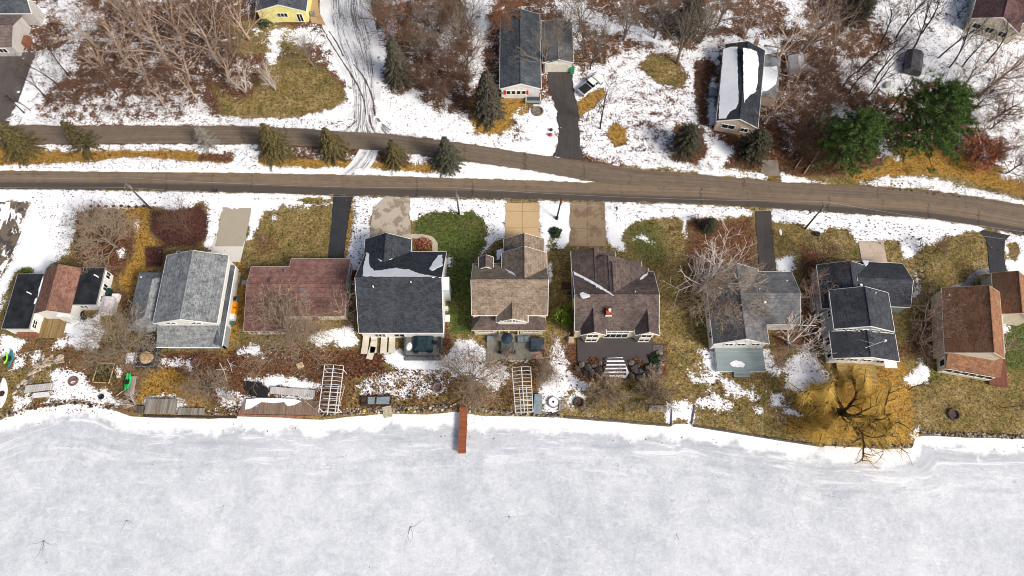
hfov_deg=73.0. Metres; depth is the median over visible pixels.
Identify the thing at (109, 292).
waste bin
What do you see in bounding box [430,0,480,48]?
bare tree
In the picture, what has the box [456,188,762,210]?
overhead wires
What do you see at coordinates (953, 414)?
fire ring
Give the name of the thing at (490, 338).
covered bench
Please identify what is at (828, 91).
bare tree
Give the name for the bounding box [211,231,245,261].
driveway apron
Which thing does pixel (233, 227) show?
driveway
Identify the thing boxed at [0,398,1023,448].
shore stones
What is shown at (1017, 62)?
bare tree
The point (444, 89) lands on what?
bare tree
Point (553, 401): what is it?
fire table
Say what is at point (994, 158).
leafy shrub
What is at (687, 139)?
cedar tree
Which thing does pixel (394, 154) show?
spruce tree
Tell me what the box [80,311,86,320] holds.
deck chair
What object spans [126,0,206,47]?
bare tree
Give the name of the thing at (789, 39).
bare tree
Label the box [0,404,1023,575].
lake ice
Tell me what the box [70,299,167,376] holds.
bare tree
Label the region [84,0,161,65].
bare tree
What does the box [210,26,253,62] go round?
bare tree
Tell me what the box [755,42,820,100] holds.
bare tree
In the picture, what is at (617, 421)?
seawall
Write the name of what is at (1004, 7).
cream house
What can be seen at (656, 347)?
side slab
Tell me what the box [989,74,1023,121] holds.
bare tree
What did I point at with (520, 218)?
driveway
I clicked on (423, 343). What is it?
hot tub
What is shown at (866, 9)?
cedar tree
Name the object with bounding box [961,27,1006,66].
bare tree
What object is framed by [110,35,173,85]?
bare tree
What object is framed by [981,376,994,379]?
window
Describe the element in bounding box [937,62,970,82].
bare tree
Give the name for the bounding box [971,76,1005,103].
bare tree
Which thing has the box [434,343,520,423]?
bare tree
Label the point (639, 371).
boulder
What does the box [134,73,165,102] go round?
bare tree
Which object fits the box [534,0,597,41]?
bare tree
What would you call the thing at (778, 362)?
bare tree
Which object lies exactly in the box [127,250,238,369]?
grey house
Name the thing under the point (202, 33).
bare tree
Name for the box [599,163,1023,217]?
joined road
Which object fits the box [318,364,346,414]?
lift
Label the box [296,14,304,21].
window
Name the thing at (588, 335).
window
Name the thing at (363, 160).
lane crossing
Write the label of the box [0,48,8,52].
window
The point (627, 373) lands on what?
snowy garden steps
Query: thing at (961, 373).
window
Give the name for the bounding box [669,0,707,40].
tree
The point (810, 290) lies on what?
bare tree
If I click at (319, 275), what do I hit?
red roofed house
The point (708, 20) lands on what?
bare tree
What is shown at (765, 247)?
driveway
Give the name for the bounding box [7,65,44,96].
bare tree
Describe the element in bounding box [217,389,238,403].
birch tree
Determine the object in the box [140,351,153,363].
fire pit table
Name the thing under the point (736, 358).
grey house
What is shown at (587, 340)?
window
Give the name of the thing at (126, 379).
kayak
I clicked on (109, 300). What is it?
garden shed
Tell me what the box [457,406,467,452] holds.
pier
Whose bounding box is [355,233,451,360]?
dark roofed house
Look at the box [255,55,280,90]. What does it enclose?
birch tree
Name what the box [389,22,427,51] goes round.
oak tree
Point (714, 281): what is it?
bare tree
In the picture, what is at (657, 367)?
boulder
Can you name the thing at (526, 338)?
covered bench
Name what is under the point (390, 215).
driveway
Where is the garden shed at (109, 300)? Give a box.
[98,296,118,315]
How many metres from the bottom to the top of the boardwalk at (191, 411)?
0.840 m
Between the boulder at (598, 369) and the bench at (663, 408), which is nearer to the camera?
the bench at (663, 408)
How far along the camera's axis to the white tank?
110.78 m
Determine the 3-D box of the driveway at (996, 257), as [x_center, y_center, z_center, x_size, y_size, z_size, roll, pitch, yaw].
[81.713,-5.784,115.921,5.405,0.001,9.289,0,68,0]
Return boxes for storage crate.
[231,308,237,314]
[232,301,238,308]
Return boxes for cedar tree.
[664,121,706,162]
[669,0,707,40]
[699,216,717,235]
[733,126,774,169]
[832,0,880,31]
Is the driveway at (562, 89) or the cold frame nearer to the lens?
the cold frame
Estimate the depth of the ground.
119.25 m
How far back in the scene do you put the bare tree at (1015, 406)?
103.57 m
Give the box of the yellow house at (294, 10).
[255,0,314,21]
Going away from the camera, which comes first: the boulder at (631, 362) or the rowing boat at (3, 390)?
the rowing boat at (3, 390)
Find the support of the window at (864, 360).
in the navy roofed house at (865, 300)
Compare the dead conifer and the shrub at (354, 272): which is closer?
the shrub at (354, 272)
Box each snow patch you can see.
[245,398,300,409]
[406,342,412,349]
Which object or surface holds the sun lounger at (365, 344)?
on the ground
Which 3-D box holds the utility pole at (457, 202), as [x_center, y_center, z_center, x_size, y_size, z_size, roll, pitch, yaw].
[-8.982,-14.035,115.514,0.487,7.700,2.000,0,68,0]
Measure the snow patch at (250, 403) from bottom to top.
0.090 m
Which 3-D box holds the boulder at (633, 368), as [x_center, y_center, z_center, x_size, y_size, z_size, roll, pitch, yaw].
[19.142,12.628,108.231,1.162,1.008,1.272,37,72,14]
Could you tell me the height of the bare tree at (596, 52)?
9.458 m
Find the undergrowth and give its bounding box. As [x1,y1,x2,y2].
[40,0,1023,170]
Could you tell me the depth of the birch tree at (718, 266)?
100.61 m
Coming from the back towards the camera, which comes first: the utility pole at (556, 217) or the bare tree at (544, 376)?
the utility pole at (556, 217)
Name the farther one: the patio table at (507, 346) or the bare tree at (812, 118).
the bare tree at (812, 118)
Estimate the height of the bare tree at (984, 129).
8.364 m
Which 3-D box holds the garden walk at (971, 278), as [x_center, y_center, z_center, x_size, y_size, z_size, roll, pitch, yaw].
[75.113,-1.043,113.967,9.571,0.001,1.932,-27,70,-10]
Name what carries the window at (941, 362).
in the orange roofed house at (994, 302)
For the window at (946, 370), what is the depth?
106.69 m
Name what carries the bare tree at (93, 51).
on the ground
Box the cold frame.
[361,395,391,405]
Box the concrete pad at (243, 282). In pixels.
[241,280,246,285]
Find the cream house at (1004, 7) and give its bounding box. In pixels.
[963,0,1023,43]
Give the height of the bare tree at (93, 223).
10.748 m
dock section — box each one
[24,383,52,393]
[33,392,49,398]
[269,387,314,397]
[534,394,541,413]
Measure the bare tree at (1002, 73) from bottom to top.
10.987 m
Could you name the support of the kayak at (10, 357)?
on the ground
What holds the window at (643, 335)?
in the brown house at (615, 304)
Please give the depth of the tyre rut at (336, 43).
132.81 m
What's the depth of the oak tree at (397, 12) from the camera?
126.38 m
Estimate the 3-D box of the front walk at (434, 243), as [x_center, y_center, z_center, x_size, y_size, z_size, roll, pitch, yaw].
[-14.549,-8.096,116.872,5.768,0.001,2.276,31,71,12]
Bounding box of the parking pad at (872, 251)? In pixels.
[858,241,886,261]
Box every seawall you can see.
[143,415,236,418]
[565,416,669,425]
[691,405,694,423]
[693,425,823,446]
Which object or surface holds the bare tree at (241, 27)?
on the ground
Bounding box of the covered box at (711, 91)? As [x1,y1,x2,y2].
[708,87,715,97]
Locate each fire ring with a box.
[68,376,77,385]
[191,358,199,366]
[432,382,442,392]
[532,106,543,115]
[573,397,584,407]
[947,408,959,420]
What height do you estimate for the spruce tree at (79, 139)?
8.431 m
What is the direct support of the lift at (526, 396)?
on the ground
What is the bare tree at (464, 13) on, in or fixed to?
on the ground
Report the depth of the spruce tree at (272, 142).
120.53 m
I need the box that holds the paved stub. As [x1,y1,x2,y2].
[761,160,779,175]
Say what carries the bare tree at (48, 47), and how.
on the ground
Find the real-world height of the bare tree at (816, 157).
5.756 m
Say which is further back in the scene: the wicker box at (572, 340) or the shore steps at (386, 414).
the wicker box at (572, 340)
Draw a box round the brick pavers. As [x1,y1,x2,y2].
[531,352,543,358]
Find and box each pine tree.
[799,103,894,180]
[881,69,980,174]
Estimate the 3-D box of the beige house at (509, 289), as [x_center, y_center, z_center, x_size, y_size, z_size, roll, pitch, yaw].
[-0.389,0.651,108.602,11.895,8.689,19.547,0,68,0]
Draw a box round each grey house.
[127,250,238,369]
[701,263,815,376]
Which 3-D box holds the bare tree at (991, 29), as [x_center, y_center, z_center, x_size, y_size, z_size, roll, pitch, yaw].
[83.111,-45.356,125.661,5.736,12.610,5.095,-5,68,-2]
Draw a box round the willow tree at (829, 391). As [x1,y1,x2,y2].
[776,361,916,474]
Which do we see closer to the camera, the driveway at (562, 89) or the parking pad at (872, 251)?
the parking pad at (872, 251)
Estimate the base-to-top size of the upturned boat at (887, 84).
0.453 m
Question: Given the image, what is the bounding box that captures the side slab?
[653,344,662,350]
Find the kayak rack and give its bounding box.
[127,376,136,394]
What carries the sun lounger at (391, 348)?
on the ground
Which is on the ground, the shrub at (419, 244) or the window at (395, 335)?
the shrub at (419, 244)
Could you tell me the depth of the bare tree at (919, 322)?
105.62 m
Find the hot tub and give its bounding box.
[530,337,543,351]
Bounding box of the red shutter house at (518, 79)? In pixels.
[499,9,573,104]
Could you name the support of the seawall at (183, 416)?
on the ground
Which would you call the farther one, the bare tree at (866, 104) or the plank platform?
the bare tree at (866, 104)
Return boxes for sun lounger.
[361,337,368,353]
[366,340,376,359]
[370,337,376,352]
[380,337,386,352]
[388,337,394,352]
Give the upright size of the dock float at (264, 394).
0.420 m
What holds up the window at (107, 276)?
in the cottage
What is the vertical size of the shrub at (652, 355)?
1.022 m
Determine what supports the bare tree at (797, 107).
on the ground
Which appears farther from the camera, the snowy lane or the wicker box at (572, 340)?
the snowy lane
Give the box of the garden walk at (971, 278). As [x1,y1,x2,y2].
[951,268,989,286]
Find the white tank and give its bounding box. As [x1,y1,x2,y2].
[230,313,236,320]
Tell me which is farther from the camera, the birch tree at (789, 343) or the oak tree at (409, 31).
the oak tree at (409, 31)
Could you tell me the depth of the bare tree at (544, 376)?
105.83 m
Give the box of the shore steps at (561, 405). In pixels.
[559,401,564,411]
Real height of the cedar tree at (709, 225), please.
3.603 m
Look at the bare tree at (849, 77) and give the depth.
123.98 m
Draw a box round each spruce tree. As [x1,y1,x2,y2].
[0,120,48,167]
[60,120,106,162]
[255,123,298,171]
[314,127,351,165]
[379,139,410,175]
[382,38,415,93]
[430,136,466,177]
[469,70,507,131]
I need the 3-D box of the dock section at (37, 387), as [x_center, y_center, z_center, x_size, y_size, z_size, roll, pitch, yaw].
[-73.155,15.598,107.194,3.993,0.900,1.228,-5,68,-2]
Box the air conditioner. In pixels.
[566,291,571,296]
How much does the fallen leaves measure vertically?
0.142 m
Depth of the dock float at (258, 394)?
106.38 m
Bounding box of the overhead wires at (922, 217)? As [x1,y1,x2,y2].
[824,201,1023,241]
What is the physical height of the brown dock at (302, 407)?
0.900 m
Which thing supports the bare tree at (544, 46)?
on the ground
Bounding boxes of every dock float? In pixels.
[256,391,261,396]
[262,392,267,397]
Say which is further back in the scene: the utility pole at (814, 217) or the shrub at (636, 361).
the utility pole at (814, 217)
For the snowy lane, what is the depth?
131.99 m
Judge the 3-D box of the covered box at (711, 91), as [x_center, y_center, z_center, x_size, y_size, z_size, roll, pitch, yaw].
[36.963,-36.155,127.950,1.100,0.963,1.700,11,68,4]
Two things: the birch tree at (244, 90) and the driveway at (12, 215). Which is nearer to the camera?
the driveway at (12, 215)
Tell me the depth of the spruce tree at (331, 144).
120.89 m
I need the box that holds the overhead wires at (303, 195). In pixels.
[124,178,455,197]
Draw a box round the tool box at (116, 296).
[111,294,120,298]
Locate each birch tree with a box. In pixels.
[118,387,137,408]
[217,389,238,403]
[224,59,255,92]
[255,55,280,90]
[658,246,731,307]
[677,217,767,304]
[771,311,831,369]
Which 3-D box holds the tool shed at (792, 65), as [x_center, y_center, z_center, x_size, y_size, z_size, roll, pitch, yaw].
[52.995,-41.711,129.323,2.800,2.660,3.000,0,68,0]
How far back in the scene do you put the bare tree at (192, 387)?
103.93 m
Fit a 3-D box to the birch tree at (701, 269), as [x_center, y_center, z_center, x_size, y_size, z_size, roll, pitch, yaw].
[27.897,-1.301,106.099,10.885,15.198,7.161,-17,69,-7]
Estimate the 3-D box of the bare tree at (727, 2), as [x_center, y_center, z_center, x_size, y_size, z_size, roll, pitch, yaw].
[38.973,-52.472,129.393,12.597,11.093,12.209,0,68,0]
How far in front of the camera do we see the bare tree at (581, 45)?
127.20 m
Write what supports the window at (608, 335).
in the brown house at (615, 304)
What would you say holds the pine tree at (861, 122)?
on the ground
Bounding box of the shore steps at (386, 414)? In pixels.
[382,406,392,417]
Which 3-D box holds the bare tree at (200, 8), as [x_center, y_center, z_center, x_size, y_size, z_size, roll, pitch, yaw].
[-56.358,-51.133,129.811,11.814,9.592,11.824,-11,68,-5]
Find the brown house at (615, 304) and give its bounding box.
[571,248,659,362]
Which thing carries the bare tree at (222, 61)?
on the ground
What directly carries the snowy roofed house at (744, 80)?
on the ground
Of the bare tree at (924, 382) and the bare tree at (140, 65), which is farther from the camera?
the bare tree at (140, 65)
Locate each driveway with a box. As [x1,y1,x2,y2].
[0,52,34,123]
[0,202,27,275]
[215,207,250,245]
[310,0,324,24]
[328,195,352,257]
[370,196,411,238]
[504,203,540,237]
[547,72,582,160]
[569,202,606,245]
[755,211,775,271]
[980,230,1009,275]
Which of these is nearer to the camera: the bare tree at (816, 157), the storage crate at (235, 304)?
the storage crate at (235, 304)
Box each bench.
[487,336,493,341]
[517,336,523,342]
[524,336,529,341]
[649,405,666,412]
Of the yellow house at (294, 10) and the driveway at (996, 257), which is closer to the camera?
the driveway at (996, 257)
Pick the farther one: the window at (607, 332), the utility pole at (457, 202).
the utility pole at (457, 202)
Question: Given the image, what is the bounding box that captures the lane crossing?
[336,149,377,174]
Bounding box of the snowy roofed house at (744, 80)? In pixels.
[713,38,780,135]
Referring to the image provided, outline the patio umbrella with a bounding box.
[501,333,512,343]
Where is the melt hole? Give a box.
[28,540,55,558]
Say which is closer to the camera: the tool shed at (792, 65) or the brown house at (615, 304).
the brown house at (615, 304)
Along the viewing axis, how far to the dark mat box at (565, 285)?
113.40 m
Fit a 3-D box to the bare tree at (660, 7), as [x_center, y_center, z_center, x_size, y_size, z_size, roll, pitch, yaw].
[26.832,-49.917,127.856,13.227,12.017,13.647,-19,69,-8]
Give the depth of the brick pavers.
109.08 m
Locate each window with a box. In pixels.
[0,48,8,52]
[31,319,37,329]
[102,283,108,291]
[105,271,110,279]
[276,13,287,16]
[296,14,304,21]
[374,334,386,336]
[393,334,405,336]
[477,331,493,332]
[523,331,539,332]
[585,339,596,341]
[586,334,598,337]
[603,334,628,337]
[607,332,629,333]
[638,339,649,341]
[640,334,652,337]
[720,123,734,129]
[735,343,746,345]
[739,128,748,132]
[824,336,829,347]
[826,348,831,358]
[827,309,831,318]
[860,359,872,361]
[939,358,944,367]
[942,369,954,372]
[958,371,968,375]
[967,373,977,376]
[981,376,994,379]
[997,30,1005,37]
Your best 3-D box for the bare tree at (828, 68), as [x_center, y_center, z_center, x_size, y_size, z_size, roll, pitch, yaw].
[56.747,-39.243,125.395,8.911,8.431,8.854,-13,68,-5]
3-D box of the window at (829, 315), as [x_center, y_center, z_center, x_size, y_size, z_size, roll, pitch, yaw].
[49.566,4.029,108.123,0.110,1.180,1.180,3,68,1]
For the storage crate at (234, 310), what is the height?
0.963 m
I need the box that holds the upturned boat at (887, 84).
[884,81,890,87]
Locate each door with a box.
[35,313,43,320]
[546,64,568,71]
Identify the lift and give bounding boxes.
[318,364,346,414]
[512,366,533,414]
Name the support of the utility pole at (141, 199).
on the ground
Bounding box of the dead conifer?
[193,126,220,154]
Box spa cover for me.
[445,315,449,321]
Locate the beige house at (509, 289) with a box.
[471,233,548,359]
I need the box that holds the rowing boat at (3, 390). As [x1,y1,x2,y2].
[0,378,7,407]
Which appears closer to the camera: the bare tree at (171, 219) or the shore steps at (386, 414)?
the shore steps at (386, 414)
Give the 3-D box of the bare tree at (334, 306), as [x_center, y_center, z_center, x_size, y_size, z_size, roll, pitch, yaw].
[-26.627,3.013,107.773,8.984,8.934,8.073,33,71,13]
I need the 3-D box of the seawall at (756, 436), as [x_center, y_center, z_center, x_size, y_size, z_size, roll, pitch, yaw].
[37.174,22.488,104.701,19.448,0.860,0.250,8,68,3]
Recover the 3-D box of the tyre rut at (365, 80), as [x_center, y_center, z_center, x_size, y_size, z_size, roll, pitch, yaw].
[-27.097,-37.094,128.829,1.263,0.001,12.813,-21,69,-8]
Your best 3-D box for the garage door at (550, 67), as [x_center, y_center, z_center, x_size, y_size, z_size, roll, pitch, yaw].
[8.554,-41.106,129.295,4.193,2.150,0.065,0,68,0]
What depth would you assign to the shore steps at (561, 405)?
105.88 m
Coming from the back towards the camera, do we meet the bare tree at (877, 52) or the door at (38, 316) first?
the bare tree at (877, 52)
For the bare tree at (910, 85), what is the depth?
120.38 m
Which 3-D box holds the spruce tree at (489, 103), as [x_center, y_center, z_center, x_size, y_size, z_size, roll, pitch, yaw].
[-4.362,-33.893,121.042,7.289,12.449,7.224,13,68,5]
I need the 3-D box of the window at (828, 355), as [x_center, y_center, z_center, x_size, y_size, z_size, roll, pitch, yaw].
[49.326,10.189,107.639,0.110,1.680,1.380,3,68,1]
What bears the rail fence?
on the ground
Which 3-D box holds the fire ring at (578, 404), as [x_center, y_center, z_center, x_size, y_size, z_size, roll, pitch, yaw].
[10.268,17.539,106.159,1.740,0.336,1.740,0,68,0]
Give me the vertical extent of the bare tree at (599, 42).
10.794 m
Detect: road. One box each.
[0,126,602,181]
[0,171,1023,234]
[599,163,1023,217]
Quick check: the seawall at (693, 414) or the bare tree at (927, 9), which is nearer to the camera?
the seawall at (693, 414)
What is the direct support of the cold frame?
on the ground
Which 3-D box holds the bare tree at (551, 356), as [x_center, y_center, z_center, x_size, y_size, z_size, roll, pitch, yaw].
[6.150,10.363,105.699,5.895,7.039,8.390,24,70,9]
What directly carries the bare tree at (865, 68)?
on the ground
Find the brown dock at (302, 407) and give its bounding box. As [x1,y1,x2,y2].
[238,400,319,416]
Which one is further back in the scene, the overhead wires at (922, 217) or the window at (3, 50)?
the window at (3, 50)
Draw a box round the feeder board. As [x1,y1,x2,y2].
[296,362,303,368]
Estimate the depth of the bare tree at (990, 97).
122.59 m
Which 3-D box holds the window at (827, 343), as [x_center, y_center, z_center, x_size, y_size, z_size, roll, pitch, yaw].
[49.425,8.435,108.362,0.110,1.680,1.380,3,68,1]
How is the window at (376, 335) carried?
in the dark roofed house at (403, 289)
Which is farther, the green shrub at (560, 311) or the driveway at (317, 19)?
the driveway at (317, 19)
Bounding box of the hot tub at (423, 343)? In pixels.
[413,336,433,351]
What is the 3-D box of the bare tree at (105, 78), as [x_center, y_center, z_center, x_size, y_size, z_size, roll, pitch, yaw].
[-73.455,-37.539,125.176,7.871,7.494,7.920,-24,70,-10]
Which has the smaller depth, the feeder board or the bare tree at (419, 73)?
the feeder board
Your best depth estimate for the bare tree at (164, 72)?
124.93 m
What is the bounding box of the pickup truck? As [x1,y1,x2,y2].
[576,73,605,96]
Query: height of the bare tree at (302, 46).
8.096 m
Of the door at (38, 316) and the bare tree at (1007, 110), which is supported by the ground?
the bare tree at (1007, 110)
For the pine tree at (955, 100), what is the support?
on the ground
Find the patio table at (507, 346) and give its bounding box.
[501,342,513,350]
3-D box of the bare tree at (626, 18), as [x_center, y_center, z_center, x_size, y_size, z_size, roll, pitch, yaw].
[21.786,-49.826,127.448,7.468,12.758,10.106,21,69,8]
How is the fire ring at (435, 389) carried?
on the ground
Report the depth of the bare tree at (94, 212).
114.75 m
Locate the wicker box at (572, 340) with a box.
[568,337,573,342]
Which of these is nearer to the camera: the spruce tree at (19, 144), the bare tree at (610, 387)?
the bare tree at (610, 387)
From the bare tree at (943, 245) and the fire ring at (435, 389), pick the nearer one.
the fire ring at (435, 389)
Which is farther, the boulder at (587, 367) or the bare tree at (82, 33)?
the bare tree at (82, 33)
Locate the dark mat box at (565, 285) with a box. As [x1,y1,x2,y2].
[561,282,570,288]
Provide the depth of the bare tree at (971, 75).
124.72 m
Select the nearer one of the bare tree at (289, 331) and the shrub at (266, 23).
the bare tree at (289, 331)
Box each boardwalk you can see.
[135,406,144,413]
[177,408,204,414]
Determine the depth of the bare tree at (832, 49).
125.88 m
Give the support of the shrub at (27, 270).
on the ground
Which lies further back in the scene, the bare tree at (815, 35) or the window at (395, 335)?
the bare tree at (815, 35)
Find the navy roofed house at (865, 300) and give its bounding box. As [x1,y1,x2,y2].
[808,260,913,384]
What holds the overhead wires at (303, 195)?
attached to the utility pole at (141, 199)
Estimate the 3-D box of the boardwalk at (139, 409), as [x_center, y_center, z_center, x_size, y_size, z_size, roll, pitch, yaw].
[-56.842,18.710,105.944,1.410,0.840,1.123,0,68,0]
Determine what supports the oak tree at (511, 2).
on the ground
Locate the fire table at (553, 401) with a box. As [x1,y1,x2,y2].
[548,396,558,407]
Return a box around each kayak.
[3,353,7,363]
[8,350,13,366]
[124,373,128,390]
[126,374,130,388]
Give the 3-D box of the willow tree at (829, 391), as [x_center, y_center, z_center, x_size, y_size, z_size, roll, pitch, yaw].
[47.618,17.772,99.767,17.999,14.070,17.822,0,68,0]
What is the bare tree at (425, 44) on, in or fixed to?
on the ground
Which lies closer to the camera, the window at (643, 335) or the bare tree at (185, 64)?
the window at (643, 335)
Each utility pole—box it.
[124,178,151,209]
[455,188,459,214]
[555,198,561,219]
[804,201,824,229]
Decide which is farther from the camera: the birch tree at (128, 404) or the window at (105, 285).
the window at (105, 285)
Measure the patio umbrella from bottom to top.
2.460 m
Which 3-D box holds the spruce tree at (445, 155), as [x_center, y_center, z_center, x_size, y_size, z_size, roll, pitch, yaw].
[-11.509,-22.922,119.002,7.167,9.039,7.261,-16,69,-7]
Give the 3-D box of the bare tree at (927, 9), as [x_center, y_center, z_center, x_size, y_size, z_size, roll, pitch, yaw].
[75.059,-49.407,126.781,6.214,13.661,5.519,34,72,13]
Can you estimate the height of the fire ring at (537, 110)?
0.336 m
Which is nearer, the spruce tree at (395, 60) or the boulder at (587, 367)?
the boulder at (587, 367)
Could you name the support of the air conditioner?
on the ground
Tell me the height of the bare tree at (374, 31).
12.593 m
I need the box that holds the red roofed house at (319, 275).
[243,258,352,333]
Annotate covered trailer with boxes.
[902,48,923,75]
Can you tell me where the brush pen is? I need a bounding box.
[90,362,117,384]
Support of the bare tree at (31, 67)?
on the ground
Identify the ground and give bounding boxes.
[0,0,1023,448]
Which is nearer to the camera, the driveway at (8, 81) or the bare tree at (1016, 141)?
the bare tree at (1016, 141)
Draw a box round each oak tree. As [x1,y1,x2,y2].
[368,0,417,40]
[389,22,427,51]
[412,0,457,31]
[484,0,526,20]
[485,2,516,37]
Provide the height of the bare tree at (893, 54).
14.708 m
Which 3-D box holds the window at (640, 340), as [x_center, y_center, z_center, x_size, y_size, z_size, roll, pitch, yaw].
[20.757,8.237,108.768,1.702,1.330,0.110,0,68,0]
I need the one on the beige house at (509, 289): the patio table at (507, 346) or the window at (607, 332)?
the patio table at (507, 346)
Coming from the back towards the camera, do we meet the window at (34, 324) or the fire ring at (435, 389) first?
the window at (34, 324)
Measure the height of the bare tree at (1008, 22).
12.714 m
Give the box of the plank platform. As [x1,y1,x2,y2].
[144,399,177,413]
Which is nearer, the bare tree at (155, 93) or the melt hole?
the melt hole
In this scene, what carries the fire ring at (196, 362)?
on the ground
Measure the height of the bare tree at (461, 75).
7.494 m
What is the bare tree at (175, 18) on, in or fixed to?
on the ground
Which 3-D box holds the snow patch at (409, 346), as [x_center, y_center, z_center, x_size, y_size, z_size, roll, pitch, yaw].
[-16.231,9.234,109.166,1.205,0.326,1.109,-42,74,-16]
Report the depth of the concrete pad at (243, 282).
113.56 m
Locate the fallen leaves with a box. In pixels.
[0,1,1023,451]
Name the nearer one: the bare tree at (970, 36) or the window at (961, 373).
the window at (961, 373)
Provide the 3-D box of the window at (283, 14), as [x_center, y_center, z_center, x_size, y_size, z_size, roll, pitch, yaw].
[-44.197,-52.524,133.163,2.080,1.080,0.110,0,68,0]
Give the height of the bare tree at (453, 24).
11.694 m
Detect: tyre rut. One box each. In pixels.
[320,25,365,113]
[328,31,343,55]
[353,64,375,115]
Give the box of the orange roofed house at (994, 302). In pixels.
[928,271,1023,387]
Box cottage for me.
[1,264,112,337]
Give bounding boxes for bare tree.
[0,87,30,110]
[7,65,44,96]
[8,53,59,86]
[30,29,69,75]
[33,1,102,51]
[40,78,99,110]
[68,195,146,274]
[69,29,110,74]
[70,202,118,231]
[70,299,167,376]
[78,58,125,94]
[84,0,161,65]
[101,0,168,63]
[107,0,158,42]
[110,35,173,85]
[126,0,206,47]
[132,59,192,94]
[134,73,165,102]
[145,27,218,81]
[148,0,203,54]
[148,189,195,248]
[160,0,236,64]
[161,66,197,109]
[170,359,231,408]
[182,0,243,40]
[195,37,244,82]
[203,8,257,60]
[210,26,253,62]
[216,0,283,40]
[236,274,337,392]
[257,230,266,243]
[284,26,319,69]
[314,279,356,336]
[349,0,408,28]
[352,0,402,47]
[394,58,447,92]
[396,21,438,65]
[399,0,468,51]
[416,32,470,91]
[419,71,467,115]
[422,5,494,58]
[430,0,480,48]
[433,21,496,75]
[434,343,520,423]
[441,55,489,103]
[445,0,496,34]
[499,347,513,361]
[506,6,582,72]
[530,327,574,379]
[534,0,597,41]
[534,355,565,390]
[564,0,603,31]
[564,16,609,55]
[580,12,621,72]
[584,74,623,128]
[589,35,608,69]
[613,0,650,40]
[621,0,692,38]
[641,0,727,64]
[669,248,774,354]
[694,0,731,43]
[698,0,760,31]
[728,0,778,45]
[752,75,804,129]
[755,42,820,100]
[759,346,796,374]
[760,1,835,57]
[767,86,817,125]
[776,124,814,170]
[793,93,836,137]
[798,142,838,177]
[799,268,838,313]
[800,0,865,52]
[801,74,848,134]
[803,225,852,287]
[809,44,848,86]
[814,1,862,62]
[829,86,892,122]
[838,42,879,90]
[848,46,886,93]
[861,19,918,68]
[869,38,913,95]
[873,20,927,81]
[874,0,914,42]
[887,60,928,112]
[895,0,938,37]
[901,287,967,349]
[908,310,950,364]
[908,372,935,389]
[911,0,943,47]
[922,0,955,33]
[924,233,957,257]
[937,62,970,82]
[938,6,1001,57]
[949,6,997,67]
[955,45,999,89]
[960,108,1004,142]
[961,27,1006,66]
[971,73,1013,120]
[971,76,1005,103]
[976,139,1018,160]
[979,51,1023,99]
[980,94,1023,129]
[986,11,1023,62]
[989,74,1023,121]
[995,48,1023,98]
[997,141,1023,190]
[999,125,1023,155]
[1003,327,1023,352]
[1003,402,1023,409]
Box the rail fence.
[918,237,926,279]
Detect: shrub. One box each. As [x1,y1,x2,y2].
[20,267,33,273]
[257,18,271,28]
[351,270,356,280]
[413,237,431,250]
[548,227,561,237]
[550,303,573,328]
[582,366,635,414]
[587,356,597,365]
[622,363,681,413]
[633,356,642,364]
[647,351,658,363]
[955,133,1008,174]
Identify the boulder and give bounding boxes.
[584,364,591,370]
[589,369,594,375]
[594,366,602,372]
[627,360,634,365]
[630,365,638,371]
[634,368,642,374]
[636,375,643,380]
[641,369,647,377]
[653,364,661,375]
[658,355,664,360]
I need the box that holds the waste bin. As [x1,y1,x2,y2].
[105,288,112,295]
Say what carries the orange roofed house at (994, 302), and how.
on the ground
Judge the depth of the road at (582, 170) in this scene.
124.48 m
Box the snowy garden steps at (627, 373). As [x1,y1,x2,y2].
[604,357,628,377]
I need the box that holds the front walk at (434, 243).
[411,234,437,250]
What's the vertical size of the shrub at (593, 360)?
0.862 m
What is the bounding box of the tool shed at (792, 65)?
[786,54,805,74]
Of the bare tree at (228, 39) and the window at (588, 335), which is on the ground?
the bare tree at (228, 39)
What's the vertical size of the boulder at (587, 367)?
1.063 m
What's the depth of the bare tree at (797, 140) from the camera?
119.86 m
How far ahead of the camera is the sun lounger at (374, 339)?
109.28 m
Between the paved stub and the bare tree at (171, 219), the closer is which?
the bare tree at (171, 219)
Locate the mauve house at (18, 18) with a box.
[0,0,44,55]
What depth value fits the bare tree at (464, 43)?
126.00 m
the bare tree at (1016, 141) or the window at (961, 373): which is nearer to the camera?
the window at (961, 373)
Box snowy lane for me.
[320,0,408,136]
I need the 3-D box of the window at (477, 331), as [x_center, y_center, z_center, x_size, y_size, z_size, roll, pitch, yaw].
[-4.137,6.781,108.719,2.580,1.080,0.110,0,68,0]
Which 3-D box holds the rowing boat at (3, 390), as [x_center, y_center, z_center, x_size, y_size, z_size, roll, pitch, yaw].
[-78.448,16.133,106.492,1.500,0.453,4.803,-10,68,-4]
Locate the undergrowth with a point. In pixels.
(206, 71)
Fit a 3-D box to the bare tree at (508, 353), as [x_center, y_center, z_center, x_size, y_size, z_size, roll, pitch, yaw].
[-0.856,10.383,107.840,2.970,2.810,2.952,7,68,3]
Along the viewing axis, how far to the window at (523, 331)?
108.95 m

